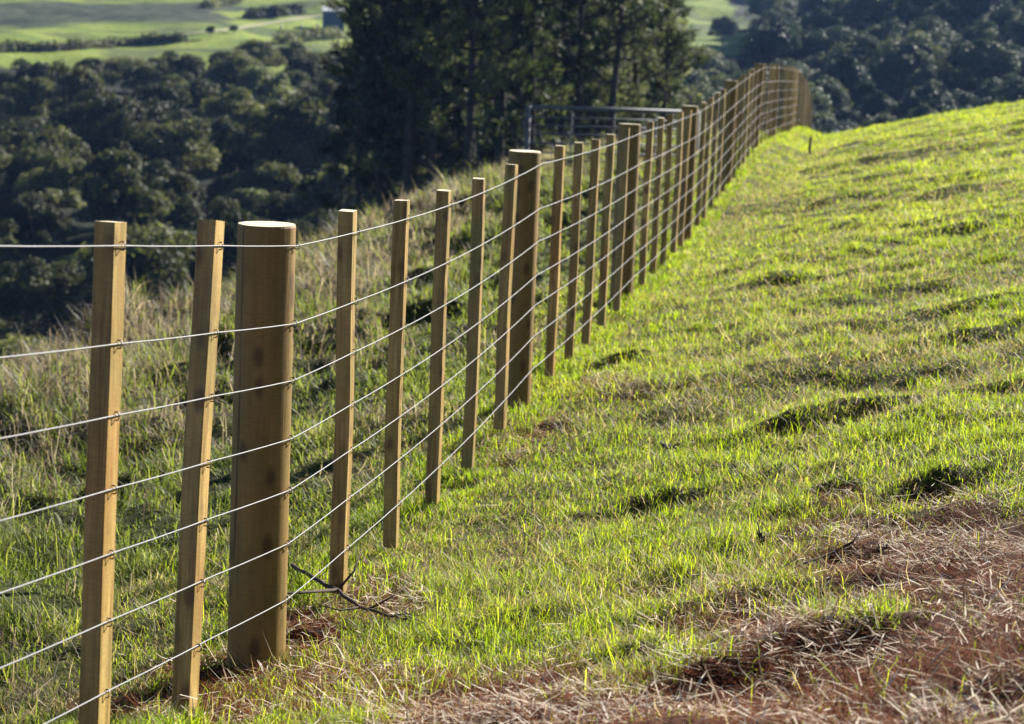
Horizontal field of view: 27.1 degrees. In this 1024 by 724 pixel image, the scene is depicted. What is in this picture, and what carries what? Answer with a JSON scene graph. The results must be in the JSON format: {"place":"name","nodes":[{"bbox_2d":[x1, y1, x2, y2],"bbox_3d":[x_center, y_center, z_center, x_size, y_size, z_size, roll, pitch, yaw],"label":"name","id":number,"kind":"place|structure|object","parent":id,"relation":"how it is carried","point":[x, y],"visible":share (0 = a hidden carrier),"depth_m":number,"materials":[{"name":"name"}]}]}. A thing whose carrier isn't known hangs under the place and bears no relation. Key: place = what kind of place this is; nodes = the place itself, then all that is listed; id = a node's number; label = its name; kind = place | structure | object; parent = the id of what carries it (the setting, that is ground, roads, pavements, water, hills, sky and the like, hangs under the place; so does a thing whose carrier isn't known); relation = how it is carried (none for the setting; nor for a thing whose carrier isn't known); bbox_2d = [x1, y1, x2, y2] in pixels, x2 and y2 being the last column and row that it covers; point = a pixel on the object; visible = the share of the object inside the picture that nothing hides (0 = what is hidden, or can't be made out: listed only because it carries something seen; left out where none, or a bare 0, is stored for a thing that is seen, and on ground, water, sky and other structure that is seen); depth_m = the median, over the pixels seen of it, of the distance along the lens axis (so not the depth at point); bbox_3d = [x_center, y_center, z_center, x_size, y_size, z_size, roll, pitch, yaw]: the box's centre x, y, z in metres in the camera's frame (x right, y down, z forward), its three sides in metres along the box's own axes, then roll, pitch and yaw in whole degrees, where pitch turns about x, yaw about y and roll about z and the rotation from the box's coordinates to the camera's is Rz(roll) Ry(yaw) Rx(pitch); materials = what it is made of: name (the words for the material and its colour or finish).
{"place":"outdoors","nodes":[
{"label":"outdoors","id":0,"kind":"place"},
{"bbox_2d":[0,0,1017,346],"bbox_3d":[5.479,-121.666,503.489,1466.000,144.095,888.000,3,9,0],"label":"hills","id":1,"kind":"structure","parent":0,"point":[44,20],"depth_m":338.05,"materials":[{"name":"green plant"}]},
{"bbox_2d":[0,244,30,320],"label":"tree","id":2,"kind":"object","parent":1,"relation":"on","point":[15,254],"visible":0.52,"depth_m":149.96,"materials":[{"name":"green plant"}]},
{"bbox_2d":[0,129,33,200],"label":"tree","id":3,"kind":"object","parent":1,"relation":"on","point":[12,143],"visible":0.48,"depth_m":182.67,"materials":[{"name":"green plant"}]},
{"bbox_2d":[0,76,54,120],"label":"tree","id":4,"kind":"object","parent":1,"relation":"on","point":[25,100],"visible":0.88,"depth_m":207.57,"materials":[{"name":"green plant"}]},
{"bbox_2d":[0,58,59,89],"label":"tree","id":5,"kind":"object","parent":1,"relation":"on","point":[34,70],"visible":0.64,"depth_m":232.59,"materials":[{"name":"green plant"}]},
{"bbox_2d":[0,333,65,365],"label":"tree","id":6,"kind":"object","parent":1,"relation":"on","point":[13,347],"visible":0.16,"depth_m":117.00,"materials":[{"name":"green plant"}]},
{"bbox_2d":[0,115,71,139],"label":"tree","id":7,"kind":"object","parent":1,"relation":"on","point":[34,126],"visible":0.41,"depth_m":196.41,"materials":[{"name":"green plant"}]},
{"bbox_2d":[0,190,76,257],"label":"tree","id":8,"kind":"object","parent":1,"relation":"on","point":[29,205],"visible":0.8,"depth_m":159.98,"materials":[{"name":"green plant"}]},
{"bbox_2d":[0,142,76,248],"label":"tree","id":9,"kind":"object","parent":1,"relation":"on","point":[39,157],"visible":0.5,"depth_m":168.19,"materials":[{"name":"green plant"}]},
{"bbox_2d":[0,256,87,337],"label":"tree","id":10,"kind":"object","parent":1,"relation":"on","point":[31,287],"visible":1,"depth_m":135.18,"materials":[{"name":"green plant"}]},
{"bbox_2d":[1,124,94,235],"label":"tree","id":11,"kind":"object","parent":1,"relation":"on","point":[56,139],"visible":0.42,"depth_m":174.06,"materials":[{"name":"green plant"}]},
{"bbox_2d":[13,156,103,255],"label":"tree","id":12,"kind":"object","parent":1,"relation":"on","point":[59,187],"visible":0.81,"depth_m":163.78,"materials":[{"name":"green plant"}]},
{"bbox_2d":[40,258,92,340],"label":"tree","id":13,"kind":"object","parent":1,"relation":"on","point":[59,267],"visible":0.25,"depth_m":141.91,"materials":[{"name":"green plant"}]},
{"bbox_2d":[36,59,104,125],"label":"tree","id":14,"kind":"object","parent":1,"relation":"on","point":[74,83],"visible":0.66,"depth_m":204.76,"materials":[{"name":"green plant"}]},
{"bbox_2d":[47,98,99,128],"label":"tree","id":15,"kind":"object","parent":1,"relation":"on","point":[66,116],"visible":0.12,"depth_m":199.78,"materials":[{"name":"green plant"}]},
{"bbox_2d":[0,30,189,52],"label":"hedge","id":16,"kind":"object","parent":1,"relation":"on","point":[11,46],"visible":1,"depth_m":302.82,"materials":[{"name":"green plant"}]},
{"bbox_2d":[70,56,119,87],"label":"tree","id":17,"kind":"object","parent":1,"relation":"on","point":[93,63],"visible":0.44,"depth_m":242.39,"materials":[{"name":"green plant"}]},
{"bbox_2d":[81,108,148,158],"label":"tree","id":18,"kind":"object","parent":1,"relation":"on","point":[117,131],"visible":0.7,"depth_m":186.94,"materials":[{"name":"green plant"}]},
{"bbox_2d":[69,88,173,142],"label":"tree","id":19,"kind":"object","parent":1,"relation":"on","point":[107,105],"visible":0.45,"depth_m":191.09,"materials":[{"name":"green plant"}]},
{"bbox_2d":[77,146,173,229],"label":"tree","id":20,"kind":"object","parent":1,"relation":"on","point":[109,179],"visible":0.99,"depth_m":157.35,"materials":[{"name":"green plant"}]},
{"bbox_2d":[66,219,196,309],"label":"tree","id":21,"kind":"object","parent":1,"relation":"on","point":[172,268],"visible":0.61,"depth_m":135.03,"materials":[{"name":"green plant"}]},
{"bbox_2d":[105,60,163,89],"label":"tree","id":22,"kind":"object","parent":1,"relation":"on","point":[146,73],"visible":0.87,"depth_m":240.93,"materials":[{"name":"green plant"}]},
{"bbox_2d":[130,81,196,126],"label":"tree","id":23,"kind":"object","parent":1,"relation":"on","point":[164,92],"visible":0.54,"depth_m":212.87,"materials":[{"name":"green plant"}]},
{"bbox_2d":[121,157,206,226],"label":"tree","id":24,"kind":"object","parent":1,"relation":"on","point":[157,175],"visible":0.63,"depth_m":167.06,"materials":[{"name":"green plant"}]},
{"bbox_2d":[132,116,221,219],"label":"tree","id":25,"kind":"object","parent":1,"relation":"on","point":[180,139],"visible":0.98,"depth_m":182.96,"materials":[{"name":"green plant"}]},
{"bbox_2d":[155,50,206,109],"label":"tree","id":26,"kind":"object","parent":1,"relation":"on","point":[189,66],"visible":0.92,"depth_m":241.20,"materials":[{"name":"green plant"}]},
{"bbox_2d":[147,209,230,294],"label":"tree","id":27,"kind":"object","parent":1,"relation":"on","point":[189,220],"visible":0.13,"depth_m":151.67,"materials":[{"name":"green plant"}]},
{"bbox_2d":[176,77,234,116],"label":"tree","id":28,"kind":"object","parent":1,"relation":"on","point":[199,89],"visible":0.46,"depth_m":221.59,"materials":[{"name":"green plant"}]},
{"bbox_2d":[177,208,258,292],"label":"tree","id":29,"kind":"object","parent":1,"relation":"on","point":[232,220],"visible":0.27,"depth_m":140.12,"materials":[{"name":"green plant"}]},
{"bbox_2d":[205,177,236,208],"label":"tree","id":30,"kind":"object","parent":1,"relation":"on","point":[220,187],"visible":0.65,"depth_m":176.26,"materials":[{"name":"green plant"}]},
{"bbox_2d":[197,115,245,178],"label":"tree","id":31,"kind":"object","parent":1,"relation":"on","point":[222,126],"visible":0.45,"depth_m":195.09,"materials":[{"name":"green plant"}]},
{"bbox_2d":[198,194,248,220],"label":"tree","id":32,"kind":"object","parent":1,"relation":"on","point":[218,209],"visible":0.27,"depth_m":159.03,"materials":[{"name":"green plant"}]},
{"bbox_2d":[193,87,268,178],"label":"tree","id":33,"kind":"object","parent":1,"relation":"on","point":[239,104],"visible":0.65,"depth_m":201.89,"materials":[{"name":"green plant"}]},
{"bbox_2d":[199,53,274,87],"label":"tree","id":34,"kind":"object","parent":1,"relation":"on","point":[228,68],"visible":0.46,"depth_m":234.71,"materials":[{"name":"green plant"}]},
{"bbox_2d":[206,187,277,220],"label":"tree","id":35,"kind":"object","parent":1,"relation":"on","point":[247,200],"visible":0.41,"depth_m":170.15,"materials":[{"name":"green plant"}]},
{"bbox_2d":[217,132,278,198],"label":"tree","id":36,"kind":"object","parent":1,"relation":"on","point":[234,157],"visible":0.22,"depth_m":192.45,"materials":[{"name":"green plant"}]},
{"bbox_2d":[233,38,287,66],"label":"tree","id":37,"kind":"object","parent":1,"relation":"on","point":[271,57],"visible":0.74,"depth_m":260.21,"materials":[{"name":"green plant"}]},
{"bbox_2d":[227,65,295,133],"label":"tree","id":38,"kind":"object","parent":1,"relation":"on","point":[260,80],"visible":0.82,"depth_m":224.92,"materials":[{"name":"green plant"}]},
{"bbox_2d":[228,155,304,196],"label":"tree","id":39,"kind":"object","parent":1,"relation":"on","point":[263,174],"visible":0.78,"depth_m":174.03,"materials":[{"name":"green plant"}]},
{"bbox_2d":[241,2,306,19],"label":"hedge","id":40,"kind":"object","parent":1,"relation":"on","point":[257,13],"visible":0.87,"depth_m":372.87,"materials":[{"name":"green plant"}]},
{"bbox_2d":[218,98,332,195],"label":"tree","id":41,"kind":"object","parent":1,"relation":"on","point":[297,131],"visible":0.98,"depth_m":179.79,"materials":[{"name":"green plant"}]},
{"bbox_2d":[249,190,303,221],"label":"tree","id":42,"kind":"object","parent":1,"relation":"on","point":[283,206],"visible":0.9,"depth_m":165.22,"materials":[{"name":"green plant"}]},
{"bbox_2d":[282,55,323,83],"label":"tree","id":43,"kind":"object","parent":1,"relation":"on","point":[304,64],"visible":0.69,"depth_m":246.76,"materials":[{"name":"green plant"}]},
{"bbox_2d":[271,25,347,43],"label":"hedge","id":44,"kind":"object","parent":1,"relation":"on","point":[302,36],"visible":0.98,"depth_m":335.61,"materials":[{"name":"green plant"}]},
{"bbox_2d":[287,206,338,250],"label":"tree","id":45,"kind":"object","parent":1,"relation":"on","point":[305,225],"visible":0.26,"depth_m":158.10,"materials":[{"name":"green plant"}]},
{"bbox_2d":[293,76,339,161],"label":"tree","id":46,"kind":"object","parent":1,"relation":"on","point":[323,90],"visible":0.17,"depth_m":206.38,"materials":[{"name":"green plant"}]},
{"bbox_2d":[293,6,401,239],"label":"pine tree","id":47,"kind":"object","parent":1,"relation":"on","point":[339,91],"visible":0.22,"depth_m":103.47,"materials":[{"name":"green plant"}]},
{"bbox_2d":[290,153,418,213],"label":"tree","id":48,"kind":"object","parent":1,"relation":"on","point":[333,188],"visible":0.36,"depth_m":169.05,"materials":[{"name":"green plant"}]},
{"bbox_2d":[320,0,395,207],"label":"pine tree","id":49,"kind":"object","parent":1,"relation":"on","point":[344,15],"visible":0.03,"depth_m":107.92,"materials":[{"name":"green plant"}]},
{"bbox_2d":[328,0,425,211],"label":"pine tree","id":50,"kind":"object","parent":1,"relation":"on","point":[366,20],"visible":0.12,"depth_m":96.97,"materials":[{"name":"green plant"}]},
{"bbox_2d":[315,0,440,212],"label":"pine tree","id":51,"kind":"object","parent":1,"relation":"on","point":[397,125],"visible":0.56,"depth_m":86.88,"materials":[{"name":"green plant"}]},
{"bbox_2d":[331,0,491,202],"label":"pine tree","id":52,"kind":"object","parent":1,"relation":"on","point":[374,136],"visible":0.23,"depth_m":87.31,"materials":[{"name":"green plant"}]},
{"bbox_2d":[359,0,466,202],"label":"pine tree","id":53,"kind":"object","parent":1,"relation":"on","point":[384,20],"visible":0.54,"depth_m":83.48,"materials":[{"name":"green plant"}]},
{"bbox_2d":[378,0,506,192],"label":"pine tree","id":54,"kind":"object","parent":1,"relation":"on","point":[429,121],"visible":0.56,"depth_m":83.05,"materials":[{"name":"green plant"}]},
{"bbox_2d":[400,0,528,183],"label":"pine tree","id":55,"kind":"object","parent":1,"relation":"on","point":[471,112],"visible":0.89,"depth_m":79.03,"materials":[{"name":"green plant"}]},
{"bbox_2d":[424,0,528,179],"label":"pine tree","id":56,"kind":"object","parent":1,"relation":"on","point":[461,144],"visible":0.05,"depth_m":91.16,"materials":[{"name":"green plant"}]},
{"bbox_2d":[421,0,575,174],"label":"pine tree","id":57,"kind":"object","parent":1,"relation":"on","point":[504,126],"visible":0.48,"depth_m":85.32,"materials":[{"name":"green plant"}]},
{"bbox_2d":[477,0,564,149],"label":"pine tree","id":58,"kind":"object","parent":1,"relation":"on","point":[531,45],"visible":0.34,"depth_m":85.20,"materials":[{"name":"green plant"}]},
{"bbox_2d":[455,0,588,172],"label":"pine tree","id":59,"kind":"object","parent":1,"relation":"on","point":[525,97],"visible":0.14,"depth_m":90.91,"materials":[{"name":"green plant"}]},
{"bbox_2d":[525,0,616,149],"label":"pine tree","id":60,"kind":"object","parent":1,"relation":"on","point":[564,52],"visible":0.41,"depth_m":90.72,"materials":[{"name":"green plant"}]},
{"bbox_2d":[528,0,636,145],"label":"pine tree","id":61,"kind":"object","parent":1,"relation":"on","point":[568,18],"visible":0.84,"depth_m":82.95,"materials":[{"name":"green plant"}]},
{"bbox_2d":[539,1,630,147],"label":"pine tree","id":62,"kind":"object","parent":1,"relation":"on","point":[593,121],"visible":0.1,"depth_m":99.55,"materials":[{"name":"green plant"}]},
{"bbox_2d":[554,0,653,142],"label":"pine tree","id":63,"kind":"object","parent":1,"relation":"on","point":[589,99],"visible":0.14,"depth_m":99.32,"materials":[{"name":"green plant"}]},
{"bbox_2d":[579,0,670,141],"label":"pine tree","id":64,"kind":"object","parent":1,"relation":"on","point":[646,15],"visible":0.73,"depth_m":83.41,"materials":[{"name":"green plant"}]},
{"bbox_2d":[584,0,692,141],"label":"pine tree","id":65,"kind":"object","parent":1,"relation":"on","point":[634,100],"visible":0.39,"depth_m":93.95,"materials":[{"name":"green plant"}]},
{"bbox_2d":[611,0,700,107],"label":"pine tree","id":66,"kind":"object","parent":1,"relation":"on","point":[692,50],"visible":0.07,"depth_m":104.21,"materials":[{"name":"green plant"}]},
{"bbox_2d":[626,0,711,138],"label":"pine tree","id":67,"kind":"object","parent":1,"relation":"on","point":[663,84],"visible":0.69,"depth_m":87.06,"materials":[{"name":"green plant"}]},
{"bbox_2d":[676,69,720,121],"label":"forest tree","id":68,"kind":"object","parent":1,"relation":"on","point":[696,80],"visible":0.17,"depth_m":216.74,"materials":[{"name":"green plant"}]},
{"bbox_2d":[697,55,740,77],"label":"forest tree","id":69,"kind":"object","parent":1,"relation":"on","point":[717,63],"visible":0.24,"depth_m":247.50,"materials":[{"name":"green plant"}]},
{"bbox_2d":[707,16,739,53],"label":"paddock tree","id":70,"kind":"object","parent":1,"relation":"on","point":[719,27],"visible":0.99,"depth_m":339.86,"materials":[{"name":"green plant"}]},
{"bbox_2d":[741,22,805,69],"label":"forest tree","id":71,"kind":"object","parent":1,"relation":"on","point":[773,40],"visible":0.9,"depth_m":263.47,"materials":[{"name":"green plant"}]},
{"bbox_2d":[739,11,812,62],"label":"forest tree","id":72,"kind":"object","parent":1,"relation":"on","point":[795,28],"visible":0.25,"depth_m":269.60,"materials":[{"name":"green plant"}]},
{"bbox_2d":[739,75,842,130],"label":"forest tree","id":73,"kind":"object","parent":1,"relation":"on","point":[820,109],"visible":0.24,"depth_m":211.34,"materials":[{"name":"green plant"}]},
{"bbox_2d":[798,6,846,30],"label":"forest tree","id":74,"kind":"object","parent":1,"relation":"on","point":[820,17],"visible":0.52,"depth_m":302.28,"materials":[{"name":"green plant"}]},
{"bbox_2d":[790,24,855,60],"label":"forest tree","id":75,"kind":"object","parent":1,"relation":"on","point":[822,41],"visible":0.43,"depth_m":266.85,"materials":[{"name":"green plant"}]},
{"bbox_2d":[810,74,853,112],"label":"forest tree","id":76,"kind":"object","parent":1,"relation":"on","point":[833,89],"visible":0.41,"depth_m":218.88,"materials":[{"name":"green plant"}]},
{"bbox_2d":[812,117,853,133],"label":"forest tree","id":77,"kind":"object","parent":1,"relation":"on","point":[824,125],"visible":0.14,"depth_m":193.98,"materials":[{"name":"green plant"}]},
{"bbox_2d":[815,54,877,111],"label":"forest tree","id":78,"kind":"object","parent":1,"relation":"on","point":[847,72],"visible":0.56,"depth_m":224.55,"materials":[{"name":"green plant"}]},
{"bbox_2d":[828,0,896,27],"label":"forest tree","id":79,"kind":"object","parent":1,"relation":"on","point":[857,12],"visible":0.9,"depth_m":291.23,"materials":[{"name":"green plant"}]},
{"bbox_2d":[824,30,907,83],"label":"forest tree","id":80,"kind":"object","parent":1,"relation":"on","point":[868,44],"visible":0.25,"depth_m":245.48,"materials":[{"name":"green plant"}]},
{"bbox_2d":[847,16,903,56],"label":"forest tree","id":81,"kind":"object","parent":1,"relation":"on","point":[882,31],"visible":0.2,"depth_m":263.17,"materials":[{"name":"green plant"}]},
{"bbox_2d":[854,90,902,119],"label":"forest tree","id":82,"kind":"object","parent":1,"relation":"on","point":[877,102],"visible":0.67,"depth_m":216.62,"materials":[{"name":"green plant"}]},
{"bbox_2d":[888,3,924,32],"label":"forest tree","id":83,"kind":"object","parent":1,"relation":"on","point":[907,13],"visible":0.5,"depth_m":279.71,"materials":[{"name":"green plant"}]},
{"bbox_2d":[869,42,948,100],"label":"forest tree","id":84,"kind":"object","parent":1,"relation":"on","point":[890,75],"visible":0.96,"depth_m":231.86,"materials":[{"name":"green plant"}]},
{"bbox_2d":[865,29,953,88],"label":"forest tree","id":85,"kind":"object","parent":1,"relation":"on","point":[919,39],"visible":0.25,"depth_m":238.72,"materials":[{"name":"green plant"}]},
{"bbox_2d":[885,15,962,49],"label":"forest tree","id":86,"kind":"object","parent":1,"relation":"on","point":[928,25],"visible":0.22,"depth_m":256.08,"materials":[{"name":"green plant"}]},
{"bbox_2d":[894,84,955,116],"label":"forest tree","id":87,"kind":"object","parent":1,"relation":"on","point":[914,97],"visible":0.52,"depth_m":216.47,"materials":[{"name":"green plant"}]},
{"bbox_2d":[920,0,966,32],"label":"forest tree","id":88,"kind":"object","parent":1,"relation":"on","point":[947,11],"visible":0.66,"depth_m":274.16,"materials":[{"name":"green plant"}]},
{"bbox_2d":[944,0,1012,21],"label":"forest tree","id":89,"kind":"object","parent":1,"relation":"on","point":[972,7],"visible":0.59,"depth_m":277.51,"materials":[{"name":"green plant"}]},
{"bbox_2d":[936,37,1021,87],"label":"forest tree","id":90,"kind":"object","parent":1,"relation":"on","point":[974,64],"visible":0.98,"depth_m":236.79,"materials":[{"name":"green plant"}]},
{"bbox_2d":[953,18,1011,88],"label":"forest tree","id":91,"kind":"object","parent":1,"relation":"on","point":[987,28],"visible":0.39,"depth_m":258.03,"materials":[{"name":"green plant"}]},
{"bbox_2d":[959,4,1021,36],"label":"forest tree","id":92,"kind":"object","parent":1,"relation":"on","point":[1000,17],"visible":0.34,"depth_m":271.53,"materials":[{"name":"green plant"}]},
{"bbox_2d":[973,76,1023,108],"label":"forest tree","id":93,"kind":"object","parent":1,"relation":"on","point":[1017,87],"visible":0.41,"depth_m":217.66,"materials":[{"name":"green plant"}]},
{"bbox_2d":[1002,16,1023,44],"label":"forest tree","id":94,"kind":"object","parent":1,"relation":"on","point":[1014,27],"visible":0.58,"depth_m":259.58,"materials":[{"name":"green plant"}]},
{"bbox_2d":[0,103,1023,723],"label":"ground","id":95,"kind":"structure","parent":0,"point":[420,309],"depth_m":8.81,"materials":[{"name":"green plant"}]},
{"bbox_2d":[287,549,420,619],"bbox_3d":[-0.613,0.687,6.552,0.414,0.144,0.959,-1,9,-24],"label":"fallen branch","id":96,"kind":"object","parent":95,"relation":"on","point":[331,588],"visible":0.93,"depth_m":6.52,"materials":[{"name":"brown wood"}]},
{"bbox_2d":[0,127,779,723],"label":"rough grass","id":97,"kind":"structure","parent":95,"relation":"on","point":[40,383],"depth_m":11.93,"materials":[{"name":"green plant"}]},
{"bbox_2d":[0,63,812,723],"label":"wire fence","id":98,"kind":"object","parent":95,"relation":"on","point":[258,511],"visible":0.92,"depth_m":6.53,"materials":[{"name":"brown wood"}]},
{"bbox_2d":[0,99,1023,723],"bbox_3d":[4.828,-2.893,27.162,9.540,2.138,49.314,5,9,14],"label":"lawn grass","id":99,"kind":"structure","parent":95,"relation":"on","point":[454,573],"depth_m":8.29,"materials":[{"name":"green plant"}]},
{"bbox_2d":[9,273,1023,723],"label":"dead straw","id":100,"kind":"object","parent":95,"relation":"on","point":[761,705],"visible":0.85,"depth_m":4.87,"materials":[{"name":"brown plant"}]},
{"bbox_2d":[523,105,700,172],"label":"metal gate","id":101,"kind":"structure","parent":95,"relation":"on","point":[526,126],"depth_m":33.46,"materials":[{"name":"grey metal"}]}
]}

